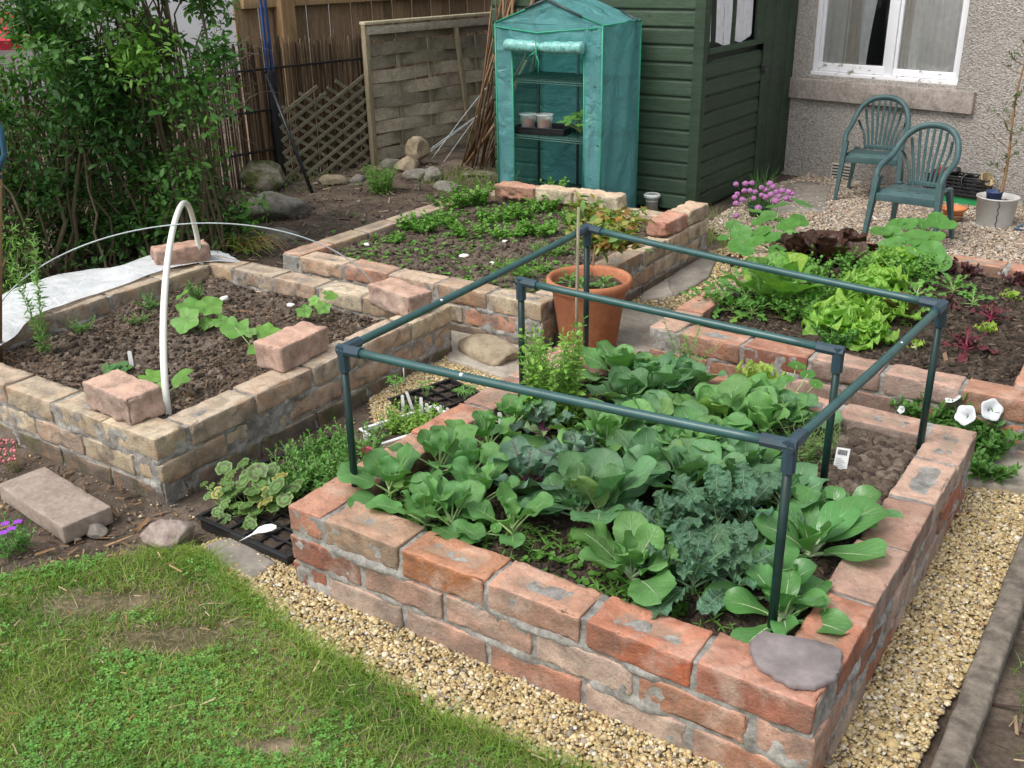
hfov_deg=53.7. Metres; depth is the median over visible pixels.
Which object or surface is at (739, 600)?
pak choi
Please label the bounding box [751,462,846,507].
cabbage
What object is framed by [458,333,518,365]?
stone
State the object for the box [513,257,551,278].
seedling clump
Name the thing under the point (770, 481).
kale
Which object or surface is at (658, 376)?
cabbage
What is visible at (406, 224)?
seedling clump
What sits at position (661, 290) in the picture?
paving slab
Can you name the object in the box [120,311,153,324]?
seedling
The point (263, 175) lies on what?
stone
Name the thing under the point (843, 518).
pak choi
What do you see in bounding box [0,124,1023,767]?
ground
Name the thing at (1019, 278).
lettuce
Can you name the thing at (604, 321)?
terracotta pot
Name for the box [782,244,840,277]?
parsley
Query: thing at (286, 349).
brick
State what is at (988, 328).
lettuce
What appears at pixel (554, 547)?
weed seedlings
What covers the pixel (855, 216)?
fine gravel
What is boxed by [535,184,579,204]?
brick
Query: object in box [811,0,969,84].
window
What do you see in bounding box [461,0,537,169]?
cane bundle
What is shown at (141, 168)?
shrub
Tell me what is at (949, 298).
lettuce
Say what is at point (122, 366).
seedling
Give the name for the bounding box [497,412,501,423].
plant label
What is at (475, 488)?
broccoli plant
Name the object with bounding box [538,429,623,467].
red cabbage
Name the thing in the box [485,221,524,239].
seedling clump
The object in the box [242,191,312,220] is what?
stone
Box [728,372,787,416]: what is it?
cabbage
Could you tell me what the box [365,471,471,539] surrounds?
broccoli plant
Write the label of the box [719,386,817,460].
cabbage
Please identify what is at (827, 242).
lettuce
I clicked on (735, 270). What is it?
rocket
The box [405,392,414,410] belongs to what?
plant label
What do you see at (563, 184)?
seedling clump
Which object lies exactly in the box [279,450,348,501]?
bedding plant
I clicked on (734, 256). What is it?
lettuce
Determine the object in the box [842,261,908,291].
lettuce
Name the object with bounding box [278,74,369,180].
lattice panel
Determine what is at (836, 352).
hoop frame
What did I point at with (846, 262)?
parsley
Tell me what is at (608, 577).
weed seedlings
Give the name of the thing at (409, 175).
stone
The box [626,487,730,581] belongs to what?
kale
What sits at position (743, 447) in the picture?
cabbage
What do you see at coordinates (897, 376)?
raised garden bed
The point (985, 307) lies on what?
beetroot
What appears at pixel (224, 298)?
white pebble
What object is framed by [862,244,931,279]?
lettuce
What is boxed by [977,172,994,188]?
plant pot
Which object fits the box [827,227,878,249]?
lettuce
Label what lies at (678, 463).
cabbage
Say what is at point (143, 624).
thatch
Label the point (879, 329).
lettuce
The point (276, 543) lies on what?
seed tray
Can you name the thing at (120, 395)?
brick
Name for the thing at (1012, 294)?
lettuce
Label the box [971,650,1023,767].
grass
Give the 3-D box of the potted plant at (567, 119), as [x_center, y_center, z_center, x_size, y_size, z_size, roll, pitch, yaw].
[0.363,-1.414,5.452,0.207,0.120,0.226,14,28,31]
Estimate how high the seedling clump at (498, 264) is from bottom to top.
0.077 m
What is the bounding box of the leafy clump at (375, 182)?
[361,159,398,194]
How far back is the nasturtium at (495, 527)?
2.22 m
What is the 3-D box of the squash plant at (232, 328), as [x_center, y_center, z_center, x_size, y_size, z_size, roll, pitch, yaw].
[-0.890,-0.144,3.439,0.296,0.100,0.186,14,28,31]
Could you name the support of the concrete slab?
on the ground at (998, 730)
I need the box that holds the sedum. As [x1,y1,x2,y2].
[0,438,20,472]
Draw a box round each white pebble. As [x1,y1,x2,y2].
[219,295,228,300]
[459,254,468,257]
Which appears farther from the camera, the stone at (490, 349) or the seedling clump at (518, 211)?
the seedling clump at (518, 211)
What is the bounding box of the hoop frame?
[515,276,845,485]
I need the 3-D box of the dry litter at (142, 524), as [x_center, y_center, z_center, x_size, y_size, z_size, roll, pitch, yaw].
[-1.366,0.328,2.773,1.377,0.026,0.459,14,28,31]
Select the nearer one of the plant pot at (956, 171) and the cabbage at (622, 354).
the cabbage at (622, 354)
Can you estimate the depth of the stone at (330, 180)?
6.10 m
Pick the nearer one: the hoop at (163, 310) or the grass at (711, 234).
the hoop at (163, 310)
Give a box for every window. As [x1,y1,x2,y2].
[707,0,766,54]
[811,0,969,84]
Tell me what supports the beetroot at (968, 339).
on the raised garden bed at (897, 376)
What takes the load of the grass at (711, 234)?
on the ground at (998, 730)
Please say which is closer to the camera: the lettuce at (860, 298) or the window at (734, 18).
the lettuce at (860, 298)
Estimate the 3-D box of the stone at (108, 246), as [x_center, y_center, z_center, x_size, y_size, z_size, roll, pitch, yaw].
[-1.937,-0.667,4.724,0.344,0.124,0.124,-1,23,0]
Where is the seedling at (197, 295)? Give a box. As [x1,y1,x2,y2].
[184,277,204,299]
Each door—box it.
[503,38,585,53]
[756,0,798,181]
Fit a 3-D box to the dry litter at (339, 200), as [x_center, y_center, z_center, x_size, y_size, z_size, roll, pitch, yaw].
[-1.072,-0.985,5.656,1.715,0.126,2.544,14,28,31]
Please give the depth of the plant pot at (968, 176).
5.61 m
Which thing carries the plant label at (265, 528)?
on the seed tray at (276, 543)
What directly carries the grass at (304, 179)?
on the ground at (998, 730)
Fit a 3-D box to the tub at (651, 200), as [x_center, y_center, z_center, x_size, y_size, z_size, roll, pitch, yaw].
[0.788,-1.024,5.707,0.096,0.101,0.096,14,28,31]
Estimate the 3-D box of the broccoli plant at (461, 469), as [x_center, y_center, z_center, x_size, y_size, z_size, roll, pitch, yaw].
[-0.073,0.241,2.353,0.215,0.146,0.254,14,28,31]
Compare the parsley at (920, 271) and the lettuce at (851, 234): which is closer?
the parsley at (920, 271)
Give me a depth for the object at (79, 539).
2.72 m
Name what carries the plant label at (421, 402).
in the seed tray at (442, 393)
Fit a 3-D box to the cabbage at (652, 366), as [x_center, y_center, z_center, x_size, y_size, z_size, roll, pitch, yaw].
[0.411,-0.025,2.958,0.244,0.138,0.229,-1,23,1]
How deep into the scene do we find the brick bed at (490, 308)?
4.28 m
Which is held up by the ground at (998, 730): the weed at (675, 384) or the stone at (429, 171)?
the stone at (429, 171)
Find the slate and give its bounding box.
[749,630,842,690]
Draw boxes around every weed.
[554,270,583,286]
[571,276,596,288]
[589,274,616,288]
[648,352,699,394]
[662,317,715,366]
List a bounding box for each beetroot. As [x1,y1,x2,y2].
[940,325,998,362]
[965,301,1011,325]
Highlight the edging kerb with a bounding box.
[930,532,1023,767]
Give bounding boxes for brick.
[82,369,165,424]
[150,239,210,265]
[253,321,328,372]
[368,277,431,315]
[494,181,539,200]
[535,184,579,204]
[573,188,626,210]
[646,210,686,236]
[671,201,708,225]
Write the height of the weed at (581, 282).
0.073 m
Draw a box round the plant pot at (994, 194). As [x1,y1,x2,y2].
[986,189,1003,199]
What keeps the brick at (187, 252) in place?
on the fleece
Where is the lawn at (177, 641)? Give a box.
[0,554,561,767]
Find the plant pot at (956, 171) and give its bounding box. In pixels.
[945,167,960,181]
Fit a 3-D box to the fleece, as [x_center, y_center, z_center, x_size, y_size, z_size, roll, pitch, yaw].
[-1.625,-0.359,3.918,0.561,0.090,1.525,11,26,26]
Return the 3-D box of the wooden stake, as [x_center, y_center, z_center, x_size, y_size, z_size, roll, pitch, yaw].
[0.195,-0.244,3.020,0.012,0.575,0.012,4,24,11]
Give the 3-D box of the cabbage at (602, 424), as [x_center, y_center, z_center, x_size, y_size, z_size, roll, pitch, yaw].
[0.245,0.129,2.582,0.298,0.159,0.237,-16,27,-31]
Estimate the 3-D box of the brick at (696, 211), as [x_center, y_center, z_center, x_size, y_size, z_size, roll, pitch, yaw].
[0.820,-0.790,4.686,0.108,0.079,0.225,14,28,31]
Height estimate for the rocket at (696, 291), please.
0.092 m
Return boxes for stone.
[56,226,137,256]
[86,522,107,538]
[139,519,193,549]
[239,160,286,192]
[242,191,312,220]
[264,227,299,240]
[318,174,347,185]
[349,174,366,182]
[380,158,399,167]
[393,156,419,171]
[402,168,424,181]
[405,136,429,160]
[422,166,443,182]
[432,180,458,190]
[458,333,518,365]
[460,170,499,176]
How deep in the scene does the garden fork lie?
3.08 m
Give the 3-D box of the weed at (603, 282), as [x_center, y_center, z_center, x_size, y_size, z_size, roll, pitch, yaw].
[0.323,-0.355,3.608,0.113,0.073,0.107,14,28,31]
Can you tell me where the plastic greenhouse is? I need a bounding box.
[494,0,641,207]
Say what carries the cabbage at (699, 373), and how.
on the red brick bed at (710, 690)
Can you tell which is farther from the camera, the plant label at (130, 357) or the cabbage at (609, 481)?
the plant label at (130, 357)
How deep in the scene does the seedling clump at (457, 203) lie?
5.09 m
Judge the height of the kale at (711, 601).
0.159 m
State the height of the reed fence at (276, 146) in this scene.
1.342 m
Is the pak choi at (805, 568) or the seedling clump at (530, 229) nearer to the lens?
the pak choi at (805, 568)
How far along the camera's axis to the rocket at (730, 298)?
3.60 m
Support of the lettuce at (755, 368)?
on the red brick bed at (710, 690)
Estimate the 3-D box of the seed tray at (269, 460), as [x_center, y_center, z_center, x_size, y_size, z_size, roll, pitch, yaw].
[-0.557,0.232,2.928,0.278,0.032,0.220,-21,30,-39]
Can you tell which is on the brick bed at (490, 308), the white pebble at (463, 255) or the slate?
the white pebble at (463, 255)
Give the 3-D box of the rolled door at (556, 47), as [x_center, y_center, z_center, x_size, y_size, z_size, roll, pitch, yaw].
[0.164,-1.741,5.223,0.478,0.067,0.063,15,28,32]
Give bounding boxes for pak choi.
[570,510,684,605]
[702,543,829,610]
[723,562,851,643]
[752,491,889,560]
[791,482,903,535]
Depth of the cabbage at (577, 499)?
2.29 m
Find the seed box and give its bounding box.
[359,404,444,448]
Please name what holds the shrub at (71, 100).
on the ground at (998, 730)
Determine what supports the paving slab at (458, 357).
on the ground at (998, 730)
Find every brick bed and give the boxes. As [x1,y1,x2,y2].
[0,255,451,506]
[282,188,708,351]
[288,344,976,767]
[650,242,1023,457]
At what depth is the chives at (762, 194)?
4.99 m
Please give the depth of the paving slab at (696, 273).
4.51 m
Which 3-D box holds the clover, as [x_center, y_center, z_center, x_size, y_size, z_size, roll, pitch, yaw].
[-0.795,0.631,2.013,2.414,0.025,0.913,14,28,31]
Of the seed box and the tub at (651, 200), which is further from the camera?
the tub at (651, 200)
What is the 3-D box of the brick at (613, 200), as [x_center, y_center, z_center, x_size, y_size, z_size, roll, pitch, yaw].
[0.431,-0.907,4.974,0.259,0.078,0.110,14,28,31]
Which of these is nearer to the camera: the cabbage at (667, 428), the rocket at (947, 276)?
the cabbage at (667, 428)
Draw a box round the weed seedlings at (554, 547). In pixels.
[382,493,741,632]
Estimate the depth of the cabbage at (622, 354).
2.99 m
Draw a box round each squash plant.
[137,368,192,392]
[170,289,228,333]
[219,316,280,354]
[296,290,338,317]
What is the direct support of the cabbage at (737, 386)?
on the red brick bed at (710, 690)
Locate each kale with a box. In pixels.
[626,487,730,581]
[633,516,751,619]
[663,464,788,541]
[676,527,801,615]
[685,462,805,538]
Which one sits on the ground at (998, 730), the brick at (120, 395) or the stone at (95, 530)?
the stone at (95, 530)
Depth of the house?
5.88 m
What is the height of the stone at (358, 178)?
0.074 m
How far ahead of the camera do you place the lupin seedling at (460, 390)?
3.28 m
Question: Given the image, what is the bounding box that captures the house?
[779,0,1023,205]
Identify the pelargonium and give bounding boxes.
[200,458,303,529]
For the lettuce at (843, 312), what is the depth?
3.38 m
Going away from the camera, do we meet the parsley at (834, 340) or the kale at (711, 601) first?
the kale at (711, 601)
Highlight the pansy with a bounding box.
[0,511,35,561]
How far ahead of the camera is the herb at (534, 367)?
2.69 m
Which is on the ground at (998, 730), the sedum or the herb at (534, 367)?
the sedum
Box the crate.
[923,168,994,205]
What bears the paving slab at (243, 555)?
on the ground at (998, 730)
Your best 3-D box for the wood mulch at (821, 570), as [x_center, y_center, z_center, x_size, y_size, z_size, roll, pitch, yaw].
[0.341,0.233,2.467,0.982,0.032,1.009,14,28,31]
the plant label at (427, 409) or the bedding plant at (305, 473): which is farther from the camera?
the plant label at (427, 409)
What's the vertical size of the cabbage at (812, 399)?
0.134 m
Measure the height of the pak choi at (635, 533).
0.155 m
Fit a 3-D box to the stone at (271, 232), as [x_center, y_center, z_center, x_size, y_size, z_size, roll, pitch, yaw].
[-1.142,-0.737,5.022,0.178,0.084,0.149,1,23,5]
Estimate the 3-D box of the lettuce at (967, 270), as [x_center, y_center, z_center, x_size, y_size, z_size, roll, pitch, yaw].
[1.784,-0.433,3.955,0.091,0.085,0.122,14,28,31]
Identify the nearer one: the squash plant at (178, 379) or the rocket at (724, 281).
the squash plant at (178, 379)
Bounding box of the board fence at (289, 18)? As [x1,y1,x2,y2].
[232,0,493,168]
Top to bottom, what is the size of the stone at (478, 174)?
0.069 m
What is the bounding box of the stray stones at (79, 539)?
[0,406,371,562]
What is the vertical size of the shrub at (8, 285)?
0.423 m
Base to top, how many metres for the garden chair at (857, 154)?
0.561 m
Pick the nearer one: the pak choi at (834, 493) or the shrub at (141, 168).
the pak choi at (834, 493)
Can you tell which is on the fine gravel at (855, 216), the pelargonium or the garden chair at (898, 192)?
the garden chair at (898, 192)
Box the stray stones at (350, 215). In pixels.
[25,155,509,267]
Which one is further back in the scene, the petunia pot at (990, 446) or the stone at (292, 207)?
the stone at (292, 207)
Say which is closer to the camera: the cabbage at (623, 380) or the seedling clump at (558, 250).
the cabbage at (623, 380)
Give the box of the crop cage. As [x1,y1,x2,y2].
[335,223,948,632]
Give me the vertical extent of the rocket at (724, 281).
0.101 m
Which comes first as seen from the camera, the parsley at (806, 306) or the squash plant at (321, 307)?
the parsley at (806, 306)
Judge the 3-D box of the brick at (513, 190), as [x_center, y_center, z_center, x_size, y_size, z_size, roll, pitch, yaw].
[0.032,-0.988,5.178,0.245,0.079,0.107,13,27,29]
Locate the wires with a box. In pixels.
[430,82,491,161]
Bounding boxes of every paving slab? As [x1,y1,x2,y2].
[206,537,276,579]
[448,330,537,377]
[616,307,670,352]
[640,275,672,303]
[668,258,716,298]
[770,181,832,213]
[967,454,1023,495]
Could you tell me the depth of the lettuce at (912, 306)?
3.46 m
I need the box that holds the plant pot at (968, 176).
[959,174,976,189]
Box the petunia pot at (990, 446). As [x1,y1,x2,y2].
[888,392,1023,484]
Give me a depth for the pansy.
2.54 m
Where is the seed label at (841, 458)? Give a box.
[834,447,850,469]
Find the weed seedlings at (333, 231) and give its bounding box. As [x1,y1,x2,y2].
[208,169,525,257]
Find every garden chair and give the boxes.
[833,94,910,199]
[862,122,961,239]
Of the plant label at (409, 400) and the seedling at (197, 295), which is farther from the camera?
the seedling at (197, 295)
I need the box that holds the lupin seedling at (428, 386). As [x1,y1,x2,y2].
[416,379,434,395]
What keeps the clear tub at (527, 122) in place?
on the seed tray at (557, 129)
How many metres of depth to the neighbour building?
11.66 m
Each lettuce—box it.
[721,250,827,307]
[723,253,742,271]
[735,358,786,378]
[769,231,816,257]
[786,229,868,264]
[801,295,883,343]
[815,273,903,309]
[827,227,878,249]
[837,317,899,351]
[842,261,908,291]
[860,290,925,328]
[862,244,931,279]
[880,291,933,320]
[906,338,924,349]
[938,294,963,309]
[946,256,958,271]
[960,261,982,277]
[973,321,997,332]
[999,288,1022,301]
[1001,271,1023,284]
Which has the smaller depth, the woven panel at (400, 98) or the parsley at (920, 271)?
the parsley at (920, 271)
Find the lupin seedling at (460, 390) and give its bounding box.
[453,384,476,399]
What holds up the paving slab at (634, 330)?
on the ground at (998, 730)
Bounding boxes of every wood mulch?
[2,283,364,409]
[391,386,837,629]
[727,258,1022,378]
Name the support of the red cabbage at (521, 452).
on the red brick bed at (710, 690)
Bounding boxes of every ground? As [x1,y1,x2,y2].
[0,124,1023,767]
[5,0,487,166]
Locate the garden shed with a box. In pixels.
[491,0,798,209]
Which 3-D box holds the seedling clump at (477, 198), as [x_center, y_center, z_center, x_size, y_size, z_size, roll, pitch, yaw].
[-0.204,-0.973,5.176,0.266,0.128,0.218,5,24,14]
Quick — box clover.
[0,551,576,767]
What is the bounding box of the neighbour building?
[0,0,330,104]
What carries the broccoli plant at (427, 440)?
on the red brick bed at (710, 690)
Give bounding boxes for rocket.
[679,284,730,308]
[687,286,734,318]
[697,274,741,299]
[709,290,763,320]
[715,266,743,282]
[724,284,755,306]
[724,293,773,322]
[734,291,788,320]
[924,269,976,297]
[951,285,997,308]
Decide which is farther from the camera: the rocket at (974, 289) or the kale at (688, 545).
the rocket at (974, 289)
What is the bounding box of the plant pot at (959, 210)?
[942,205,966,215]
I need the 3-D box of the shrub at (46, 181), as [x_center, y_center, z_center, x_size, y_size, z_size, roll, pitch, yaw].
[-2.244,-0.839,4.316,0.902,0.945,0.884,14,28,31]
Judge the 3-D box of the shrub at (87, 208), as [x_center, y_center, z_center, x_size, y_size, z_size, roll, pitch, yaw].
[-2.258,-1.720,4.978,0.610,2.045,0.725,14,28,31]
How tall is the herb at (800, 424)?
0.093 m
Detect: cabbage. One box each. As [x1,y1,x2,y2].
[482,435,564,489]
[509,399,575,444]
[516,447,677,528]
[519,461,636,521]
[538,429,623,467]
[548,397,654,450]
[577,340,648,380]
[584,365,656,400]
[605,420,682,474]
[611,389,708,431]
[620,415,716,456]
[622,436,735,503]
[631,351,677,379]
[634,351,693,390]
[644,355,725,400]
[655,404,756,478]
[658,373,752,430]
[678,444,771,500]
[708,418,781,473]
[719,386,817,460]
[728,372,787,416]
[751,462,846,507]
[764,386,842,436]
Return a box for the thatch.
[44,582,238,653]
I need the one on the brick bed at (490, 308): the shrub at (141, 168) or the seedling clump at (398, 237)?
the seedling clump at (398, 237)
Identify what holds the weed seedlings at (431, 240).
on the brick bed at (490, 308)
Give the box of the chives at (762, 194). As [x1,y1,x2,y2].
[732,151,794,217]
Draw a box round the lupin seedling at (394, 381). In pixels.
[384,374,404,393]
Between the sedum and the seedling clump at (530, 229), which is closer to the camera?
the sedum
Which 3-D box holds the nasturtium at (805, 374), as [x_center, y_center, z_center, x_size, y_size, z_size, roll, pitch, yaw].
[0.818,0.021,2.871,0.118,0.072,0.295,5,24,13]
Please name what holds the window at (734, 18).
in the garden shed
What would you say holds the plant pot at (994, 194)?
in the bucket
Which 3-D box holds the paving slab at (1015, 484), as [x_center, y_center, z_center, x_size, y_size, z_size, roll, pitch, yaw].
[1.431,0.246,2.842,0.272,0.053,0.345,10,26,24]
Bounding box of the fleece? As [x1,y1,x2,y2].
[0,250,238,345]
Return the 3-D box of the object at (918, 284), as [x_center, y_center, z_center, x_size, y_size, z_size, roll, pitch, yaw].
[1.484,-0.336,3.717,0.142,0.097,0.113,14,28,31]
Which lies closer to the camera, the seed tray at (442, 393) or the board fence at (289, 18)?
the seed tray at (442, 393)
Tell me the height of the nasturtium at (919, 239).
0.166 m
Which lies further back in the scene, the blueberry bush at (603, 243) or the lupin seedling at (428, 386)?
the blueberry bush at (603, 243)
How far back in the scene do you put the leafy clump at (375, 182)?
5.85 m
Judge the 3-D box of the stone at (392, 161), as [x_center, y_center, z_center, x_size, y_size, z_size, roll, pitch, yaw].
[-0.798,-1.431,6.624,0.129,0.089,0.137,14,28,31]
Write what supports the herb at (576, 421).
on the red brick bed at (710, 690)
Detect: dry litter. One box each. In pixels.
[0,437,214,570]
[0,548,567,767]
[47,157,510,263]
[991,661,1023,760]
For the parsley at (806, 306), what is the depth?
3.50 m
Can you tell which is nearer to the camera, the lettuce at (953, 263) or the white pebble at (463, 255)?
the lettuce at (953, 263)
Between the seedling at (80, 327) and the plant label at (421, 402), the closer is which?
the plant label at (421, 402)
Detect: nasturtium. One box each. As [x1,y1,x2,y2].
[454,515,501,532]
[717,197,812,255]
[782,361,822,392]
[869,212,957,271]
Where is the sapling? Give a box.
[984,38,1023,191]
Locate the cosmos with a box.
[7,232,51,352]
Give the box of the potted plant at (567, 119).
[556,109,597,132]
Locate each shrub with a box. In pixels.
[0,0,106,220]
[0,0,156,277]
[0,0,217,266]
[0,99,102,283]
[2,217,50,294]
[56,0,252,259]
[184,155,283,255]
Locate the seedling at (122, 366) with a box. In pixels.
[101,360,132,373]
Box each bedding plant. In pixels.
[244,443,333,492]
[274,426,357,469]
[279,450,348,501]
[301,444,363,486]
[311,417,390,461]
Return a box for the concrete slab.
[0,467,112,542]
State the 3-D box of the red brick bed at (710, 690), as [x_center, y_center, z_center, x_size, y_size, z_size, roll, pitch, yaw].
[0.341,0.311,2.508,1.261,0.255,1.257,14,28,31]
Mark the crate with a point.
(962, 195)
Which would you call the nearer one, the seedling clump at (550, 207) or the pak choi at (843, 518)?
the pak choi at (843, 518)
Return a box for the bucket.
[976,192,1020,228]
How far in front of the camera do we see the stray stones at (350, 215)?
5.70 m
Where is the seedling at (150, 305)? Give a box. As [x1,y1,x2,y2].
[131,290,170,309]
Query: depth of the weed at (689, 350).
3.08 m
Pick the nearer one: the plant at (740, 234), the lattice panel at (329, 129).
the plant at (740, 234)
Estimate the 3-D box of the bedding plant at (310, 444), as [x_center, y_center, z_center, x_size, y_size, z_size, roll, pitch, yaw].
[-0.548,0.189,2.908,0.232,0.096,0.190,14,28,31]
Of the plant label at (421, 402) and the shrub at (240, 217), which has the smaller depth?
the plant label at (421, 402)
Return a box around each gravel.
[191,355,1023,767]
[543,244,1023,494]
[708,173,1023,263]
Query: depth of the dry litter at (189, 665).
2.08 m
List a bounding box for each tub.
[522,118,533,126]
[538,119,550,127]
[644,192,660,210]
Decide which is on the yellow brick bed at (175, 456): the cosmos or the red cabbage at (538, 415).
the cosmos
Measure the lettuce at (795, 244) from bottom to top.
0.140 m
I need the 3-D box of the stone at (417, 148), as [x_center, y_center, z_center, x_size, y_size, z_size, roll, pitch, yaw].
[-0.618,-1.533,6.575,0.161,0.158,0.127,14,28,31]
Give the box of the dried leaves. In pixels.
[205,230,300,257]
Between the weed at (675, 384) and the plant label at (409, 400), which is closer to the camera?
the weed at (675, 384)
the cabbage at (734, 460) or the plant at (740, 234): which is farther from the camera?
the plant at (740, 234)
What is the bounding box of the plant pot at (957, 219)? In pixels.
[942,213,962,222]
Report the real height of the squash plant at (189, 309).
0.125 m
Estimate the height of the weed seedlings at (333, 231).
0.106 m
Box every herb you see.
[516,314,587,431]
[561,397,591,429]
[749,415,804,444]
[761,398,844,466]
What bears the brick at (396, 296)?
on the yellow brick bed at (175, 456)
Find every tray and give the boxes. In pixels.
[195,486,295,566]
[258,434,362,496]
[388,378,479,420]
[514,122,575,135]
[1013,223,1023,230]
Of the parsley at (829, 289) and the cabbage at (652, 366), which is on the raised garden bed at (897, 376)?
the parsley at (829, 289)
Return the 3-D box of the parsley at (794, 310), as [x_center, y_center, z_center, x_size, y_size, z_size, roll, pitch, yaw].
[1.001,-0.287,3.548,0.189,0.119,0.178,-2,23,-2]
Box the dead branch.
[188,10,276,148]
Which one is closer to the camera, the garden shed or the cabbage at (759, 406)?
the cabbage at (759, 406)
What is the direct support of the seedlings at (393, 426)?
in the seed box
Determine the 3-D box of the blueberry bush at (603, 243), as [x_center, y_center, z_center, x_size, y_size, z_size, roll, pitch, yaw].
[0.351,-0.596,3.899,0.340,0.274,0.460,-14,26,-27]
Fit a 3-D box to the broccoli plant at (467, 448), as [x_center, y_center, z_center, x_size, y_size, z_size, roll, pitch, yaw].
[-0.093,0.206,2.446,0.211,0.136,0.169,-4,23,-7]
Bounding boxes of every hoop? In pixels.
[2,222,372,300]
[160,200,203,414]
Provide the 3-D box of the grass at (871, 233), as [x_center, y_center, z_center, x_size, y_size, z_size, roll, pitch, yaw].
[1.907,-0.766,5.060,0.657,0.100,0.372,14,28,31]
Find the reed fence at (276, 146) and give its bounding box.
[0,0,375,233]
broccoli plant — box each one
[336,442,442,509]
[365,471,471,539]
[387,424,481,490]
[404,475,485,540]
[430,438,501,482]
[443,410,545,466]
[447,481,553,547]
[448,451,539,520]
[475,393,541,436]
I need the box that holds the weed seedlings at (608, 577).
[379,371,835,617]
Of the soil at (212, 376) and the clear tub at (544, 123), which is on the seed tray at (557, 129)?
the clear tub at (544, 123)
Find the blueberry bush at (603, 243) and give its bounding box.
[561,189,654,275]
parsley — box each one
[770,284,825,322]
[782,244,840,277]
[798,292,828,321]
[803,266,846,298]
[810,320,864,346]
[832,245,890,276]
[885,251,949,285]
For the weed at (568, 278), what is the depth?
3.64 m
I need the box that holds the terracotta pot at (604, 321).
[546,265,632,347]
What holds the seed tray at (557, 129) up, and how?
on the plastic greenhouse
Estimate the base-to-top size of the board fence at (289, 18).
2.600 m
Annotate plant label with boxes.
[127,351,133,365]
[240,524,275,540]
[401,395,404,413]
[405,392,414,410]
[419,397,422,417]
[425,403,431,418]
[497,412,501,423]
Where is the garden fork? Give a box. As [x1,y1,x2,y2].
[0,123,7,362]
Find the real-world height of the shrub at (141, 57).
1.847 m
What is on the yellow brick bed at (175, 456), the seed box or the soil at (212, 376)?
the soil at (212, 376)
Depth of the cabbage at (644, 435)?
2.46 m
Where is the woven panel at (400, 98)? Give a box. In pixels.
[359,12,494,165]
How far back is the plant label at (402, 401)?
3.18 m
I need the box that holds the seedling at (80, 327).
[62,315,95,333]
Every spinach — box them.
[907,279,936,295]
[921,292,936,311]
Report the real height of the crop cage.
0.506 m
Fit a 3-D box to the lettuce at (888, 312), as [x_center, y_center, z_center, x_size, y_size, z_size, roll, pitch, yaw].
[1.321,-0.264,3.517,0.254,0.138,0.245,14,28,31]
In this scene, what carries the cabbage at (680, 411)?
on the red brick bed at (710, 690)
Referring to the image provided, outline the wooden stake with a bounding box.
[575,207,579,368]
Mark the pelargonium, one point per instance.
(273, 495)
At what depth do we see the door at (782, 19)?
6.20 m
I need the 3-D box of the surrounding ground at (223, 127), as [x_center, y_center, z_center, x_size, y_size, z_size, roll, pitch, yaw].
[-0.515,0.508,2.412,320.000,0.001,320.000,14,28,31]
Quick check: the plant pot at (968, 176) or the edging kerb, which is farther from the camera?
the plant pot at (968, 176)
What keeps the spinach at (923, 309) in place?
on the raised garden bed at (897, 376)
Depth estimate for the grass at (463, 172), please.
6.08 m
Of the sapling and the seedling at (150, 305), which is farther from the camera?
the sapling
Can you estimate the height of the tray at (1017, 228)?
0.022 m
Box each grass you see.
[284,166,335,193]
[416,157,517,189]
[658,197,755,247]
[820,217,954,241]
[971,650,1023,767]
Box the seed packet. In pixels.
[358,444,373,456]
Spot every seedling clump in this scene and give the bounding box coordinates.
[373,230,404,243]
[396,211,442,232]
[423,205,462,226]
[425,190,470,209]
[446,219,491,237]
[450,180,495,205]
[475,204,514,225]
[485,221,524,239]
[487,255,519,270]
[495,199,542,219]
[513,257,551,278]
[518,215,558,236]
[523,194,562,212]
[528,235,571,258]
[539,176,568,186]
[554,206,593,225]
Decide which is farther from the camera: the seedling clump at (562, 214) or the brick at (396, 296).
the seedling clump at (562, 214)
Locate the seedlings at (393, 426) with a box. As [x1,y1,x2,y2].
[377,396,443,434]
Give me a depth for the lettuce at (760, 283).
3.60 m
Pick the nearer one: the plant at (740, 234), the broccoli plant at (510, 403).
the broccoli plant at (510, 403)
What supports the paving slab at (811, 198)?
on the ground at (998, 730)
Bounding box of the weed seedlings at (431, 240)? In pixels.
[342,206,646,291]

